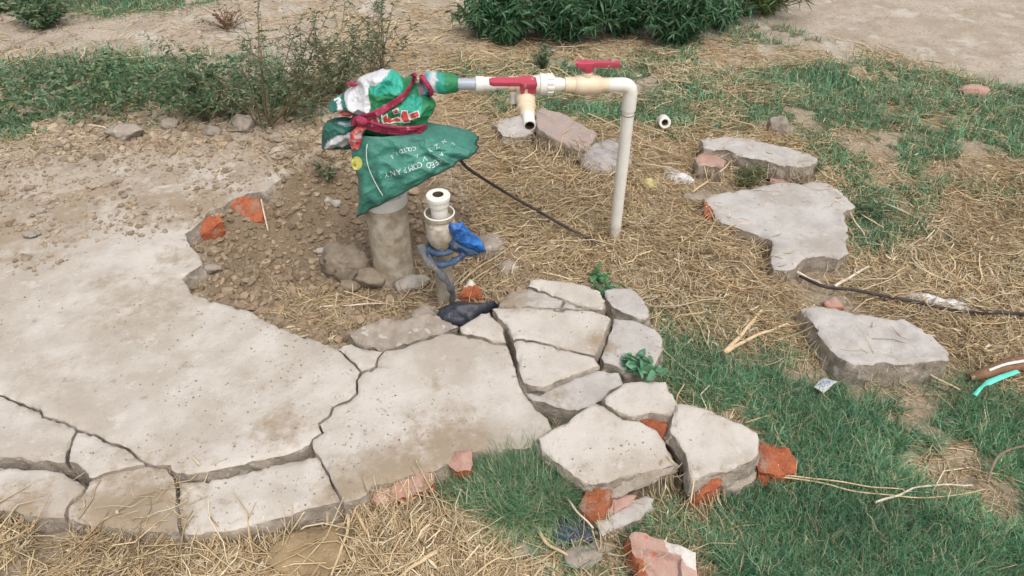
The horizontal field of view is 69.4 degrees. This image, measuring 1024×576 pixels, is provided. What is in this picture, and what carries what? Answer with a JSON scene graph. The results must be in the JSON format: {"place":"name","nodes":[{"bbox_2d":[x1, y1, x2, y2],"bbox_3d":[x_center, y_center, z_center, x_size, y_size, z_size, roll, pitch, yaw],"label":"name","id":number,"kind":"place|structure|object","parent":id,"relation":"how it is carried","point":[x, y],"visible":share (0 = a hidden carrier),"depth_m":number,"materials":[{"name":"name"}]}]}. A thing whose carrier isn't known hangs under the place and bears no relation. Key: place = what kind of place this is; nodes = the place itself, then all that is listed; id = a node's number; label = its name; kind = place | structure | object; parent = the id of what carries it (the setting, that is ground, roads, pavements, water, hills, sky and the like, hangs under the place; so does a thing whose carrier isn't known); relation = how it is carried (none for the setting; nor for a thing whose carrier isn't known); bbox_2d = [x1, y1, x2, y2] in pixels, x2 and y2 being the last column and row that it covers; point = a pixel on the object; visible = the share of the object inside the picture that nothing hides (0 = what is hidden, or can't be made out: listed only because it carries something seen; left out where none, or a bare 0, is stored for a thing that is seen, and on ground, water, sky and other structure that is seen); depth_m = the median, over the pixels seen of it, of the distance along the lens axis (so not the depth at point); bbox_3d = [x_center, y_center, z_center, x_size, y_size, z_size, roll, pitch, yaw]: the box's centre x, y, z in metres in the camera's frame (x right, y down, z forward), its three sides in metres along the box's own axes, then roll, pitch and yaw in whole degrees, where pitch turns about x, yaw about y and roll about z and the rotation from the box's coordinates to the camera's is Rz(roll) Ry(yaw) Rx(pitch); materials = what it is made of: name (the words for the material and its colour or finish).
{"place":"outdoors","nodes":[
{"label":"outdoors","id":0,"kind":"place"},
{"bbox_2d":[0,0,1023,575],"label":"ground","id":1,"kind":"structure","parent":0,"point":[982,36],"depth_m":3.26,"materials":[{"name":"soil"}]},
{"bbox_2d":[0,0,76,29],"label":"leafy bush","id":2,"kind":"object","parent":1,"relation":"on","point":[41,14],"visible":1,"depth_m":4.10,"materials":[{"name":"green plant"}]},
{"bbox_2d":[0,397,78,481],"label":"concrete piece","id":3,"kind":"object","parent":1,"relation":"on","point":[39,437],"visible":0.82,"depth_m":1.90,"materials":[{"name":"concrete"}]},
{"bbox_2d":[0,468,86,533],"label":"concrete piece","id":4,"kind":"object","parent":1,"relation":"on","point":[61,490],"visible":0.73,"depth_m":1.78,"materials":[{"name":"concrete"}]},
{"bbox_2d":[69,433,146,485],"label":"concrete piece","id":5,"kind":"object","parent":1,"relation":"on","point":[99,466],"visible":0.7,"depth_m":1.86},
{"bbox_2d":[103,124,143,141],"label":"stone","id":6,"kind":"object","parent":1,"relation":"on","point":[124,132],"visible":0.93,"depth_m":3.12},
{"bbox_2d":[69,467,186,549],"bbox_3d":[-0.916,0.540,1.811,0.300,0.098,0.206,0,39,0],"label":"concrete piece","id":7,"kind":"object","parent":1,"relation":"on","point":[109,486],"visible":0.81,"depth_m":1.76,"materials":[{"name":"concrete"}]},
{"bbox_2d":[0,48,336,138],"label":"weed cover","id":8,"kind":"object","parent":1,"relation":"on","point":[108,99],"visible":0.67,"depth_m":3.37,"materials":[{"name":"green plant"}]},
{"bbox_2d":[160,118,178,129],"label":"stone","id":9,"kind":"object","parent":1,"relation":"on","point":[168,123],"visible":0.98,"depth_m":3.21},
{"bbox_2d":[0,153,359,483],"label":"concrete piece","id":10,"kind":"object","parent":1,"relation":"on","point":[56,361],"visible":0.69,"depth_m":2.15,"materials":[{"name":"concrete"}]},
{"bbox_2d":[15,97,351,195],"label":"ridge clods","id":11,"kind":"object","parent":1,"relation":"on","point":[65,143],"visible":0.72,"depth_m":3.15,"materials":[{"name":"soil"}]},
{"bbox_2d":[119,34,273,120],"bbox_3d":[-1.345,-0.880,3.160,0.643,0.413,0.467,0,39,0],"label":"wild shrub","id":12,"kind":"object","parent":1,"relation":"on","point":[206,103],"visible":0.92,"depth_m":3.15,"materials":[{"name":"green plant"}]},
{"bbox_2d":[203,125,222,135],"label":"stone","id":13,"kind":"object","parent":1,"relation":"on","point":[209,130],"visible":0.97,"depth_m":3.18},
{"bbox_2d":[197,3,258,29],"bbox_3d":[-1.575,-1.493,4.100,0.293,0.140,0.275,17,42,20],"label":"dry shrub","id":14,"kind":"object","parent":1,"relation":"on","point":[223,23],"visible":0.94,"depth_m":4.11,"materials":[{"name":"brown plant"}]},
{"bbox_2d":[227,113,256,132],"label":"stone","id":15,"kind":"object","parent":1,"relation":"on","point":[244,123],"visible":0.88,"depth_m":3.20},
{"bbox_2d":[0,0,494,276],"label":"soil crumbs","id":16,"kind":"object","parent":1,"relation":"on","point":[40,219],"visible":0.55,"depth_m":2.93,"materials":[{"name":"soil"}]},
{"bbox_2d":[230,196,264,224],"bbox_3d":[-1.010,-0.273,2.831,0.136,0.138,0.084,0,39,0],"label":"broken brick","id":17,"kind":"object","parent":1,"relation":"on","point":[251,208],"visible":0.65,"depth_m":2.81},
{"bbox_2d":[179,457,344,549],"bbox_3d":[-0.615,0.539,1.827,0.403,0.112,0.185,-9,40,-11],"label":"concrete piece","id":18,"kind":"object","parent":1,"relation":"on","point":[223,500],"visible":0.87,"depth_m":1.78,"materials":[{"name":"concrete"}]},
{"bbox_2d":[0,268,693,528],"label":"slab grit","id":19,"kind":"object","parent":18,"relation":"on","point":[193,397],"visible":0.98,"depth_m":1.92,"materials":[{"name":"soil"}]},
{"bbox_2d":[146,0,391,130],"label":"wild shrub","id":20,"kind":"object","parent":1,"relation":"on","point":[263,78],"visible":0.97,"depth_m":3.13,"materials":[{"name":"green plant"}]},
{"bbox_2d":[263,526,347,575],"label":"clay lump","id":21,"kind":"object","parent":1,"relation":"on","point":[327,553],"visible":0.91,"depth_m":1.69,"materials":[{"name":"soil"}]},
{"bbox_2d":[260,2,384,102],"bbox_3d":[-0.888,-1.083,3.385,0.511,0.450,0.407,-29,47,-31],"label":"wild shrub","id":22,"kind":"object","parent":1,"relation":"on","point":[294,62],"visible":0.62,"depth_m":3.35,"materials":[{"name":"green plant"}]},
{"bbox_2d":[311,156,347,181],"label":"weed","id":23,"kind":"object","parent":1,"relation":"on","point":[329,173],"visible":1,"depth_m":3.00,"materials":[{"name":"green plant"}]},
{"bbox_2d":[281,25,383,94],"bbox_3d":[-0.844,-1.090,3.439,0.482,0.378,0.350,12,41,14],"label":"wild shrub","id":24,"kind":"object","parent":1,"relation":"on","point":[348,61],"visible":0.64,"depth_m":3.39,"materials":[{"name":"green plant"}]},
{"bbox_2d":[267,0,409,118],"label":"wild shrub","id":25,"kind":"object","parent":1,"relation":"on","point":[329,82],"visible":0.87,"depth_m":3.21,"materials":[{"name":"green plant"}]},
{"bbox_2d":[319,242,371,282],"bbox_3d":[-0.608,-0.088,2.660,0.149,0.149,0.158,-26,46,-28],"label":"mud clod","id":26,"kind":"object","parent":1,"relation":"on","point":[338,262],"visible":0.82,"depth_m":2.61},
{"bbox_2d":[339,279,360,291],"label":"mud clod","id":27,"kind":"object","parent":1,"relation":"on","point":[345,285],"visible":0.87,"depth_m":2.60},
{"bbox_2d":[338,344,381,376],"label":"concrete piece","id":28,"kind":"object","parent":1,"relation":"on","point":[362,361],"visible":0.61,"depth_m":2.15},
{"bbox_2d":[355,267,384,287],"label":"mud clod","id":29,"kind":"object","parent":1,"relation":"on","point":[368,277],"visible":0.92,"depth_m":2.60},
{"bbox_2d":[324,5,425,75],"bbox_3d":[-0.679,-1.167,3.571,0.421,0.337,0.384,-22,44,-25],"label":"wild shrub","id":30,"kind":"object","parent":1,"relation":"on","point":[376,60],"visible":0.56,"depth_m":3.55,"materials":[{"name":"green plant"}]},
{"bbox_2d":[190,121,575,349],"bbox_3d":[-0.466,-0.226,2.774,1.420,0.209,1.590,0,39,0],"label":"soil rubble","id":31,"kind":"object","parent":1,"relation":"on","point":[261,310],"visible":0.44,"depth_m":2.65,"materials":[{"name":"soil"}]},
{"bbox_2d":[200,213,225,240],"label":"broken brick","id":32,"kind":"object","parent":31,"relation":"on","point":[212,227],"visible":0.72,"depth_m":2.70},
{"bbox_2d":[347,0,427,69],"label":"wild shrub","id":33,"kind":"object","parent":1,"relation":"on","point":[382,28],"visible":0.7,"depth_m":3.59,"materials":[{"name":"green plant"}]},
{"bbox_2d":[365,192,413,287],"bbox_3d":[-0.427,-0.178,2.579,0.150,0.445,0.150,0,39,0],"label":"well casing","id":34,"kind":"object","parent":1,"relation":"in","point":[389,237],"visible":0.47,"depth_m":2.52,"materials":[{"name":"concrete"}]},
{"bbox_2d":[322,69,478,216],"bbox_3d":[-0.353,-0.456,2.352,0.502,0.494,0.248,0,39,0],"label":"green sack","id":35,"kind":"object","parent":34,"relation":"on","point":[387,167],"visible":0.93,"depth_m":2.27,"materials":[{"name":"plastic"}]},
{"bbox_2d":[347,72,433,134],"bbox_3d":[-0.367,-0.566,2.273,0.268,0.251,0.184,0,39,0],"label":"rubber strap","id":36,"kind":"object","parent":35,"relation":"attached to","point":[363,120],"visible":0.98,"depth_m":2.22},
{"bbox_2d":[370,472,436,513],"bbox_3d":[-0.269,0.514,1.833,0.169,0.105,0.051,-13,41,-16],"label":"broken brick","id":37,"kind":"object","parent":1,"relation":"on","point":[418,481],"visible":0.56,"depth_m":1.81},
{"bbox_2d":[349,314,458,353],"bbox_3d":[-0.330,0.153,2.263,0.325,0.097,0.119,-12,40,-14],"label":"concrete rock","id":38,"kind":"object","parent":1,"relation":"on","point":[382,335],"visible":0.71,"depth_m":2.23,"materials":[{"name":"concrete"}]},
{"bbox_2d":[394,274,430,293],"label":"stone","id":39,"kind":"object","parent":1,"relation":"on","point":[404,282],"visible":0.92,"depth_m":2.59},
{"bbox_2d":[411,304,436,316],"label":"stone","id":40,"kind":"object","parent":1,"relation":"on","point":[422,309],"visible":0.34,"depth_m":2.39,"materials":[{"name":"stone"}]},
{"bbox_2d":[313,334,551,520],"bbox_3d":[-0.247,0.350,2.032,0.618,0.105,0.510,-14,41,-17],"label":"concrete piece","id":41,"kind":"object","parent":1,"relation":"on","point":[501,404],"visible":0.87,"depth_m":1.96,"materials":[{"name":"concrete"}]},
{"bbox_2d":[424,188,454,303],"bbox_3d":[-0.224,-0.106,2.381,0.097,0.457,0.097,0,39,0],"label":"riser pipe","id":42,"kind":"object","parent":1,"relation":"on","point":[439,213],"visible":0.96,"depth_m":2.28,"materials":[{"name":"plastic"}]},
{"bbox_2d":[417,222,485,302],"bbox_3d":[-0.197,-0.080,2.352,0.190,0.310,0.140,22,44,25],"label":"tied strip","id":43,"kind":"object","parent":42,"relation":"attached to","point":[465,242],"visible":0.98,"depth_m":2.32,"materials":[{"name":"fabric"}]},
{"bbox_2d":[448,450,473,483],"bbox_3d":[-0.132,0.455,1.868,0.074,0.091,0.057,0,39,0],"label":"broken brick","id":44,"kind":"object","parent":1,"relation":"on","point":[464,461],"visible":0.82,"depth_m":1.84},
{"bbox_2d":[437,301,498,333],"bbox_3d":[-0.140,0.097,2.333,0.210,0.106,0.105,0,39,0],"label":"plastic bag","id":45,"kind":"object","parent":1,"relation":"on","point":[459,314],"visible":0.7,"depth_m":2.31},
{"bbox_2d":[459,279,482,302],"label":"broken brick","id":46,"kind":"object","parent":1,"relation":"on","point":[469,287],"visible":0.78,"depth_m":2.43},
{"bbox_2d":[459,313,506,345],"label":"concrete piece","id":47,"kind":"object","parent":1,"relation":"on","point":[485,327],"visible":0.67,"depth_m":2.23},
{"bbox_2d":[478,234,505,261],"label":"stone","id":48,"kind":"object","parent":1,"relation":"on","point":[491,242],"visible":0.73,"depth_m":2.61,"materials":[{"name":"stone"}]},
{"bbox_2d":[444,0,554,46],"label":"leafy bush","id":49,"kind":"object","parent":1,"relation":"on","point":[485,18],"visible":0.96,"depth_m":3.95,"materials":[{"name":"green plant"}]},
{"bbox_2d":[497,260,518,278],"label":"stone","id":50,"kind":"object","parent":1,"relation":"on","point":[508,264],"visible":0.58,"depth_m":2.55,"materials":[{"name":"stone"}]},
{"bbox_2d":[0,0,1023,575],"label":"straw litter","id":51,"kind":"object","parent":1,"relation":"on","point":[730,274],"visible":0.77,"depth_m":2.59,"materials":[{"name":"plant"}]},
{"bbox_2d":[0,0,1023,246],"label":"short grass","id":52,"kind":"structure","parent":1,"relation":"on","point":[872,92],"depth_m":3.46,"materials":[{"name":"plant"}]},
{"bbox_2d":[491,113,535,147],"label":"concrete rock","id":53,"kind":"object","parent":1,"relation":"on","point":[521,133],"visible":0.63,"depth_m":3.17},
{"bbox_2d":[413,413,618,572],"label":"tall grass","id":54,"kind":"structure","parent":1,"relation":"on","point":[529,490],"depth_m":1.80,"materials":[{"name":"plant"}]},
{"bbox_2d":[41,164,1018,575],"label":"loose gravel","id":55,"kind":"structure","parent":1,"relation":"on","point":[51,556],"depth_m":1.76,"materials":[{"name":"gravel"}]},
{"bbox_2d":[498,289,563,311],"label":"concrete piece","id":56,"kind":"object","parent":1,"relation":"on","point":[527,298],"visible":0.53,"depth_m":2.33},
{"bbox_2d":[459,160,604,248],"bbox_3d":[0.087,-0.356,2.617,0.520,0.383,0.292,0,39,0],"label":"black cable","id":57,"kind":"object","parent":1,"relation":"on","point":[462,162],"visible":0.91,"depth_m":2.69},
{"bbox_2d":[529,41,554,70],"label":"weed","id":58,"kind":"object","parent":1,"relation":"on","point":[543,59],"visible":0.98,"depth_m":3.72,"materials":[{"name":"green plant"}]},
{"bbox_2d":[458,59,637,242],"bbox_3d":[0.114,-0.339,2.393,0.593,0.739,0.231,-6,39,-8],"label":"water pipe","id":59,"kind":"object","parent":1,"relation":"on","point":[522,90],"visible":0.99,"depth_m":2.26,"materials":[{"name":"white plastic"}]},
{"bbox_2d":[492,307,611,362],"bbox_3d":[0.122,0.151,2.236,0.377,0.077,0.227,0,39,0],"label":"concrete piece","id":60,"kind":"object","parent":1,"relation":"on","point":[542,326],"visible":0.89,"depth_m":2.22,"materials":[{"name":"concrete"}]},
{"bbox_2d":[511,341,599,395],"bbox_3d":[0.125,0.237,2.131,0.256,0.073,0.211,0,39,0],"label":"concrete piece","id":61,"kind":"object","parent":1,"relation":"on","point":[549,369],"visible":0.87,"depth_m":2.10,"materials":[{"name":"concrete"}]},
{"bbox_2d":[490,0,632,43],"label":"leafy bush","id":62,"kind":"object","parent":1,"relation":"on","point":[571,19],"visible":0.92,"depth_m":3.92,"materials":[{"name":"green plant"}]},
{"bbox_2d":[535,108,596,163],"bbox_3d":[0.215,-0.637,3.141,0.279,0.175,0.163,20,43,22],"label":"concrete rock","id":63,"kind":"object","parent":1,"relation":"on","point":[547,125],"visible":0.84,"depth_m":3.10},
{"bbox_2d":[528,279,605,315],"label":"concrete piece","id":64,"kind":"object","parent":1,"relation":"on","point":[584,297],"visible":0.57,"depth_m":2.36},
{"bbox_2d":[524,371,622,426],"bbox_3d":[0.185,0.330,2.072,0.290,0.117,0.127,-15,41,-17],"label":"concrete piece","id":65,"kind":"object","parent":1,"relation":"on","point":[571,399],"visible":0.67,"depth_m":2.03,"materials":[{"name":"concrete"}]},
{"bbox_2d":[549,512,598,546],"bbox_3d":[0.142,0.582,1.781,0.116,0.044,0.090,-9,40,-11],"label":"plastic scrap","id":66,"kind":"object","parent":1,"relation":"on","point":[567,530],"visible":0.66,"depth_m":1.76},
{"bbox_2d":[563,546,602,568],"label":"stone","id":67,"kind":"object","parent":1,"relation":"on","point":[576,553],"visible":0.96,"depth_m":1.70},
{"bbox_2d":[578,486,612,526],"bbox_3d":[0.202,0.541,1.806,0.091,0.118,0.080,0,39,0],"label":"broken brick","id":68,"kind":"object","parent":1,"relation":"on","point":[601,507],"visible":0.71,"depth_m":1.78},
{"bbox_2d":[579,272,626,297],"bbox_3d":[0.300,0.019,2.418,0.180,0.117,0.157,0,39,0],"label":"weed","id":69,"kind":"object","parent":1,"relation":"on","point":[602,279],"visible":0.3,"depth_m":2.42,"materials":[{"name":"green plant"}]},
{"bbox_2d":[579,138,632,178],"bbox_3d":[0.394,-0.508,3.046,0.190,0.126,0.247,28,46,30],"label":"concrete rock","id":70,"kind":"object","parent":1,"relation":"on","point":[603,155],"visible":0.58,"depth_m":3.00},
{"bbox_2d":[534,404,678,491],"bbox_3d":[0.241,0.415,1.859,0.289,0.067,0.273,-25,45,-27],"label":"concrete piece","id":71,"kind":"object","parent":1,"relation":"on","point":[596,427],"visible":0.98,"depth_m":1.84,"materials":[{"name":"concrete"}]},
{"bbox_2d":[611,467,675,498],"bbox_3d":[0.317,0.472,1.812,0.181,0.052,0.036,-12,40,-14],"label":"concrete flake","id":72,"kind":"object","parent":71,"relation":"attached to","point":[635,483],"visible":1,"depth_m":1.80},
{"bbox_2d":[607,494,636,514],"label":"broken brick","id":73,"kind":"object","parent":1,"relation":"on","point":[621,503],"visible":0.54,"depth_m":1.80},
{"bbox_2d":[593,496,653,539],"bbox_3d":[0.277,0.572,1.808,0.164,0.082,0.056,-16,42,-19],"label":"concrete chunk","id":74,"kind":"object","parent":1,"relation":"on","point":[627,516],"visible":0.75,"depth_m":1.78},
{"bbox_2d":[577,0,670,38],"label":"leafy bush","id":75,"kind":"object","parent":1,"relation":"on","point":[626,25],"visible":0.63,"depth_m":4.00,"materials":[{"name":"green plant"}]},
{"bbox_2d":[603,288,650,326],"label":"concrete piece","id":76,"kind":"object","parent":1,"relation":"on","point":[624,304],"visible":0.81,"depth_m":2.33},
{"bbox_2d":[599,319,662,383],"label":"concrete piece","id":77,"kind":"object","parent":1,"relation":"on","point":[633,340],"visible":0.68,"depth_m":2.18,"materials":[{"name":"concrete"}]},
{"bbox_2d":[621,348,667,382],"bbox_3d":[0.379,0.224,2.103,0.141,0.066,0.115,0,39,0],"label":"weed","id":78,"kind":"object","parent":77,"relation":"on","point":[635,365],"visible":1,"depth_m":2.10,"materials":[{"name":"green plant"}]},
{"bbox_2d":[601,382,675,422],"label":"concrete piece","id":79,"kind":"object","parent":1,"relation":"on","point":[635,401],"visible":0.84,"depth_m":1.96,"materials":[{"name":"concrete"}]},
{"bbox_2d":[640,419,668,450],"bbox_3d":[0.375,0.394,1.945,0.092,0.099,0.075,0,39,0],"label":"broken brick","id":80,"kind":"object","parent":1,"relation":"on","point":[660,428],"visible":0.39,"depth_m":1.92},
{"bbox_2d":[621,532,697,575],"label":"pressed brick","id":81,"kind":"object","parent":1,"relation":"on","point":[678,560],"visible":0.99,"depth_m":1.67,"materials":[{"name":"brick"}]},
{"bbox_2d":[662,166,694,184],"bbox_3d":[0.671,-0.452,3.011,0.082,0.057,0.152,-29,47,-31],"label":"plastic scrap","id":82,"kind":"object","parent":1,"relation":"on","point":[685,178],"visible":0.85,"depth_m":2.98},
{"bbox_2d":[623,0,742,46],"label":"leafy bush","id":83,"kind":"object","parent":1,"relation":"on","point":[686,20],"visible":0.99,"depth_m":3.92,"materials":[{"name":"green plant"}]},
{"bbox_2d":[688,478,721,509],"bbox_3d":[0.476,0.509,1.832,0.099,0.099,0.044,-20,43,-23],"label":"broken brick","id":84,"kind":"object","parent":1,"relation":"on","point":[713,485],"visible":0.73,"depth_m":1.81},
{"bbox_2d":[663,404,759,496],"bbox_3d":[0.516,0.405,1.875,0.254,0.076,0.252,0,39,0],"label":"concrete piece","id":85,"kind":"object","parent":84,"relation":"on","point":[713,447],"visible":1,"depth_m":1.85,"materials":[{"name":"concrete"}]},
{"bbox_2d":[693,153,725,181],"bbox_3d":[0.812,-0.497,3.040,0.133,0.100,0.145,9,40,11],"label":"brick","id":86,"kind":"object","parent":1,"relation":"on","point":[707,160],"visible":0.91,"depth_m":2.99,"materials":[{"name":"brick"}]},
{"bbox_2d":[443,178,1023,575],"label":"grass","id":87,"kind":"structure","parent":1,"relation":"on","point":[952,546],"depth_m":1.86,"materials":[{"name":"plant"}]},
{"bbox_2d":[814,378,837,392],"bbox_3d":[0.896,0.274,2.117,0.069,0.018,0.037,-25,45,-28],"label":"foil sachet","id":88,"kind":"object","parent":87,"relation":"on","point":[825,385],"visible":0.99,"depth_m":2.11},
{"bbox_2d":[973,370,1019,395],"bbox_3d":[1.371,0.264,2.097,0.178,0.025,0.022,-17,42,-20],"label":"plastic strip","id":89,"kind":"object","parent":87,"relation":"on","point":[993,380],"visible":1,"depth_m":2.09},
{"bbox_2d":[707,0,767,31],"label":"leafy bush","id":90,"kind":"object","parent":1,"relation":"on","point":[736,5],"visible":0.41,"depth_m":4.19,"materials":[{"name":"green plant"}]},
{"bbox_2d":[719,469,756,496],"bbox_3d":[0.572,0.498,1.881,0.130,0.076,0.059,-16,42,-19],"label":"concrete chunk","id":91,"kind":"object","parent":1,"relation":"on","point":[737,484],"visible":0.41,"depth_m":1.85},
{"bbox_2d":[722,310,762,353],"bbox_3d":[0.718,0.135,2.289,0.016,0.021,0.251,28,47,30],"label":"straw stick","id":92,"kind":"object","parent":1,"relation":"on","point":[737,338],"visible":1,"depth_m":2.27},
{"bbox_2d":[727,160,771,188],"bbox_3d":[0.953,-0.459,2.961,0.138,0.148,0.197,28,47,30],"label":"weed","id":93,"kind":"object","parent":1,"relation":"on","point":[753,177],"visible":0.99,"depth_m":2.95,"materials":[{"name":"green plant"}]},
{"bbox_2d":[726,323,788,352],"bbox_3d":[0.750,0.150,2.270,0.254,0.015,0.021,-20,43,-23],"label":"straw stick","id":94,"kind":"object","parent":1,"relation":"on","point":[747,339],"visible":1,"depth_m":2.26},
{"bbox_2d":[699,137,817,183],"bbox_3d":[1.009,-0.532,3.060,0.472,0.111,0.189,17,42,20],"label":"concrete rock","id":95,"kind":"object","parent":1,"relation":"on","point":[741,152],"visible":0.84,"depth_m":3.00,"materials":[{"name":"concrete"}]},
{"bbox_2d":[755,442,796,486],"bbox_3d":[0.669,0.458,1.903,0.116,0.106,0.103,0,39,0],"label":"broken brick","id":96,"kind":"object","parent":1,"relation":"on","point":[771,458],"visible":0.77,"depth_m":1.87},
{"bbox_2d":[766,115,789,134],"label":"stone","id":97,"kind":"object","parent":1,"relation":"on","point":[780,124],"visible":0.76,"depth_m":3.24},
{"bbox_2d":[701,182,854,283],"bbox_3d":[1.046,-0.219,2.736,0.560,0.097,0.506,-12,40,-14],"label":"concrete rock","id":98,"kind":"object","parent":1,"relation":"on","point":[788,212],"visible":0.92,"depth_m":2.70,"materials":[{"name":"concrete"}]},
{"bbox_2d":[747,0,813,16],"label":"leafy bush","id":99,"kind":"object","parent":1,"relation":"on","point":[771,5],"visible":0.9,"depth_m":4.31,"materials":[{"name":"green plant"}]},
{"bbox_2d":[822,296,843,310],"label":"broken brick","id":100,"kind":"object","parent":1,"relation":"on","point":[833,302],"visible":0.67,"depth_m":2.40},
{"bbox_2d":[794,307,948,388],"bbox_3d":[1.087,0.181,2.248,0.386,0.130,0.289,0,39,0],"label":"concrete rock","id":101,"kind":"object","parent":1,"relation":"on","point":[919,354],"visible":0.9,"depth_m":2.17,"materials":[{"name":"concrete"}]},
{"bbox_2d":[852,196,896,221],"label":"weed","id":102,"kind":"object","parent":1,"relation":"on","point":[874,210],"visible":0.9,"depth_m":2.79,"materials":[{"name":"green plant"}]},
{"bbox_2d":[783,477,985,497],"bbox_3d":[0.912,0.500,1.840,0.530,0.016,0.043,3,39,4],"label":"straw stick","id":103,"kind":"object","parent":1,"relation":"on","point":[874,493],"visible":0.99,"depth_m":1.83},
{"bbox_2d":[799,275,1023,315],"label":"black cable","id":104,"kind":"object","parent":1,"relation":"on","point":[904,299],"visible":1,"depth_m":2.38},
{"bbox_2d":[874,484,971,503],"bbox_3d":[1.014,0.501,1.832,0.269,0.015,0.028,-7,40,-9],"label":"straw stick","id":105,"kind":"object","parent":1,"relation":"on","point":[897,495],"visible":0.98,"depth_m":1.83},
{"bbox_2d":[898,292,972,316],"bbox_3d":[1.376,0.059,2.396,0.230,0.074,0.080,11,40,13],"label":"plastic rag","id":106,"kind":"object","parent":1,"relation":"on","point":[951,301],"visible":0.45,"depth_m":2.38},
{"bbox_2d":[957,84,989,96],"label":"stone","id":107,"kind":"object","parent":1,"relation":"on","point":[973,88],"visible":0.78,"depth_m":3.51,"materials":[{"name":"stone"}]},
{"bbox_2d":[968,355,1023,380],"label":"brown tube","id":108,"kind":"object","parent":1,"relation":"on","point":[1002,366],"visible":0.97,"depth_m":2.13,"materials":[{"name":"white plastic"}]},
{"bbox_2d":[985,445,1023,483],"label":"straw stick","id":109,"kind":"object","parent":1,"relation":"on","point":[993,465],"visible":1,"depth_m":1.88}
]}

